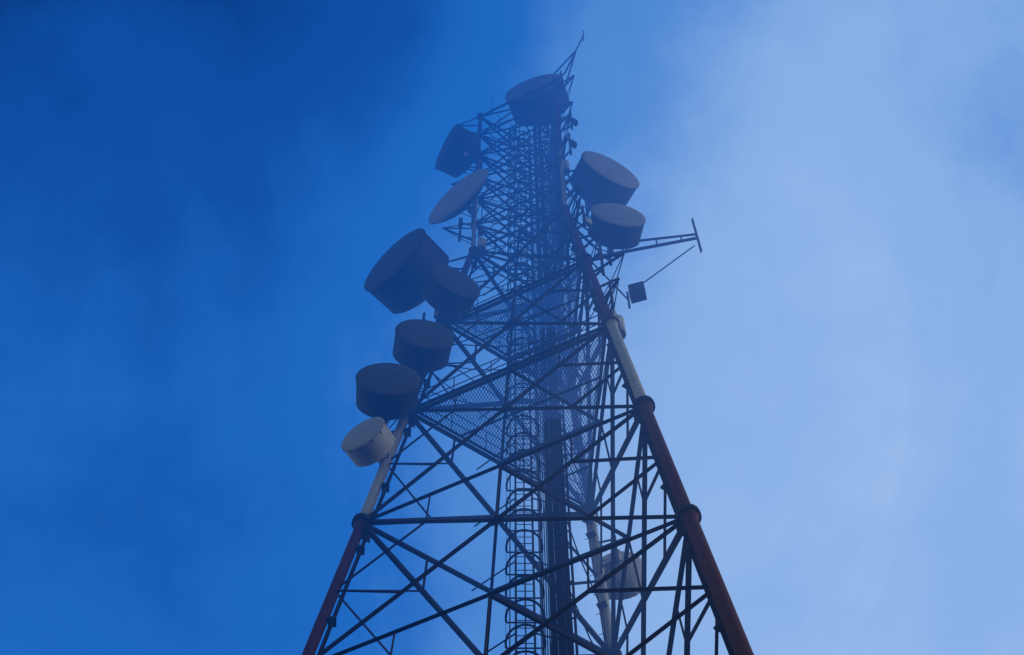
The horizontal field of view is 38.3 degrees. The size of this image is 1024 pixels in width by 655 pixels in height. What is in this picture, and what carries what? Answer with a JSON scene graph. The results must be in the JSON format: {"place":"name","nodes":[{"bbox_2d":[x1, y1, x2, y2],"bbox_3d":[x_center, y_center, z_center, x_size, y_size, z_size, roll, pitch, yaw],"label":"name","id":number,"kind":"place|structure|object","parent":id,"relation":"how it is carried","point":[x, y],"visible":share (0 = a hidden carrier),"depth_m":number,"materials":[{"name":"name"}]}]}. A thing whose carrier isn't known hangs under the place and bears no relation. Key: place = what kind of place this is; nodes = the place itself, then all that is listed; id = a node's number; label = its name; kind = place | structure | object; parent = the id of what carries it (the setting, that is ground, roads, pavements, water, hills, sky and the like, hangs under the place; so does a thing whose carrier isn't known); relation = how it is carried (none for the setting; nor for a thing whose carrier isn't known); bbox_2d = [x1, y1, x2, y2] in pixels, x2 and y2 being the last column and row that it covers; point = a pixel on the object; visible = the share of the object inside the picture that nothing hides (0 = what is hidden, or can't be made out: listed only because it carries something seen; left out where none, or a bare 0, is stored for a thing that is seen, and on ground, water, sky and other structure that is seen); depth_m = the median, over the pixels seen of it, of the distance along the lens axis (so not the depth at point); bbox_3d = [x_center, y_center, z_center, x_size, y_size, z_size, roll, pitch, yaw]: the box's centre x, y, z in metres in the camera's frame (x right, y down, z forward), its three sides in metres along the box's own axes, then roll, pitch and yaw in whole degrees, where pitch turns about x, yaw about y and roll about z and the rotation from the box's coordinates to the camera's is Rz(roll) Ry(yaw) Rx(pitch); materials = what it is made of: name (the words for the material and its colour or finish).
{"place":"outdoors","nodes":[
{"label":"outdoors","id":0,"kind":"place"},
{"bbox_2d":[0,0,1023,654],"label":"sky","id":1,"kind":"structure","parent":0,"point":[200,199],"materials":[{"name":"blue"}]},
{"label":"ground","id":2,"kind":"structure","parent":0,"visible":0},
{"bbox_2d":[302,77,753,654],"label":"telecom tower","id":3,"kind":"structure","parent":2,"relation":"on","point":[688,513],"depth_m":41.35,"materials":[{"name":"grey metal"}]},
{"bbox_2d":[341,417,394,476],"bbox_3d":[-4.043,3.657,43.177,1.488,1.761,1.404,-27,-65,14],"label":"dish","id":4,"kind":"object","parent":3,"relation":"on","point":[369,441],"visible":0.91,"depth_m":42.71,"materials":[{"name":"grey paint"}]},
{"bbox_2d":[355,363,420,433],"bbox_3d":[-3.773,2.239,45.111,2.003,2.009,1.759,0,-62,0],"label":"dish","id":5,"kind":"object","parent":3,"relation":"on","point":[387,392],"visible":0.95,"depth_m":44.40,"materials":[{"name":"grey paint"}]},
{"bbox_2d":[364,228,448,318],"bbox_3d":[-3.442,-1.602,53.023,3.012,3.013,2.718,-35,-68,17],"label":"dish","id":6,"kind":"object","parent":3,"relation":"on","point":[396,278],"visible":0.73,"depth_m":51.78,"materials":[{"name":"grey paint"}]},
{"bbox_2d":[393,319,453,376],"bbox_3d":[-2.943,0.885,47.676,1.933,1.984,1.696,10,-62,-5],"label":"dish","id":7,"kind":"object","parent":3,"relation":"on","point":[421,345],"visible":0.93,"depth_m":46.97,"materials":[{"name":"grey paint"}]},
{"bbox_2d":[422,266,480,323],"bbox_3d":[-2.290,-0.903,50.666,1.882,1.958,1.800,24,-65,-12],"label":"dish","id":8,"kind":"object","parent":3,"relation":"on","point":[449,291],"visible":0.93,"depth_m":49.96,"materials":[{"name":"grey paint"}]},
{"bbox_2d":[435,124,482,177],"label":"dish","id":9,"kind":"object","parent":3,"relation":"on","point":[459,141],"visible":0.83,"depth_m":64.75,"materials":[{"name":"grey paint"}]},
{"bbox_2d":[429,169,490,227],"bbox_3d":[-1.940,-5.061,60.173,3.202,3.202,1.195,-37,-68,18],"label":"dish","id":10,"kind":"object","parent":3,"relation":"on","point":[459,197],"visible":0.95,"depth_m":59.48,"materials":[{"name":"grey paint"}]},
{"bbox_2d":[417,313,606,508],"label":"platform","id":11,"kind":"structure","parent":3,"relation":"attached to","point":[601,354],"depth_m":45.81,"materials":[{"name":"red paint"}]},
{"bbox_2d":[452,252,581,392],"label":"platform","id":12,"kind":"structure","parent":3,"relation":"attached to","point":[521,292],"depth_m":51.07,"materials":[{"name":"red paint"}]},
{"bbox_2d":[472,118,578,654],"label":"ladder and cables","id":13,"kind":"object","parent":3,"relation":"attached to","point":[559,589],"visible":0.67,"depth_m":43.78,"materials":[{"name":"red paint"}]},
{"bbox_2d":[317,71,734,654],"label":"tower legs","id":14,"kind":"object","parent":3,"relation":"attached to","point":[644,432],"visible":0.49,"depth_m":48.81,"materials":[{"name":"red paint"}]},
{"bbox_2d":[505,74,569,138],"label":"dish","id":15,"kind":"object","parent":3,"relation":"on","point":[524,88],"visible":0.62,"depth_m":69.61,"materials":[{"name":"grey paint"}]},
{"bbox_2d":[477,30,701,338],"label":"small antennas","id":16,"kind":"object","parent":3,"relation":"on","point":[637,293],"visible":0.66,"depth_m":54.68,"materials":[{"name":"red paint"}]},
{"bbox_2d":[564,151,639,217],"bbox_3d":[3.345,-5.594,58.915,2.848,2.619,2.166,27,-65,-14],"label":"dish","id":17,"kind":"object","parent":3,"relation":"on","point":[604,179],"visible":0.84,"depth_m":57.90,"materials":[{"name":"grey paint"}]},
{"bbox_2d":[578,203,645,265],"bbox_3d":[3.497,-3.500,54.632,2.885,2.058,1.860,0,-62,0],"label":"dish","id":18,"kind":"object","parent":3,"relation":"on","point":[618,226],"visible":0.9,"depth_m":53.86,"materials":[{"name":"grey paint"}]},
{"bbox_2d":[599,535,646,599],"bbox_3d":[3.349,7.564,46.169,1.598,1.816,1.476,-9,-62,5],"label":"dish antenna","id":19,"kind":"object","parent":3,"relation":"on","point":[631,580],"visible":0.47,"depth_m":45.84,"materials":[{"name":"grey paint"}]}
]}

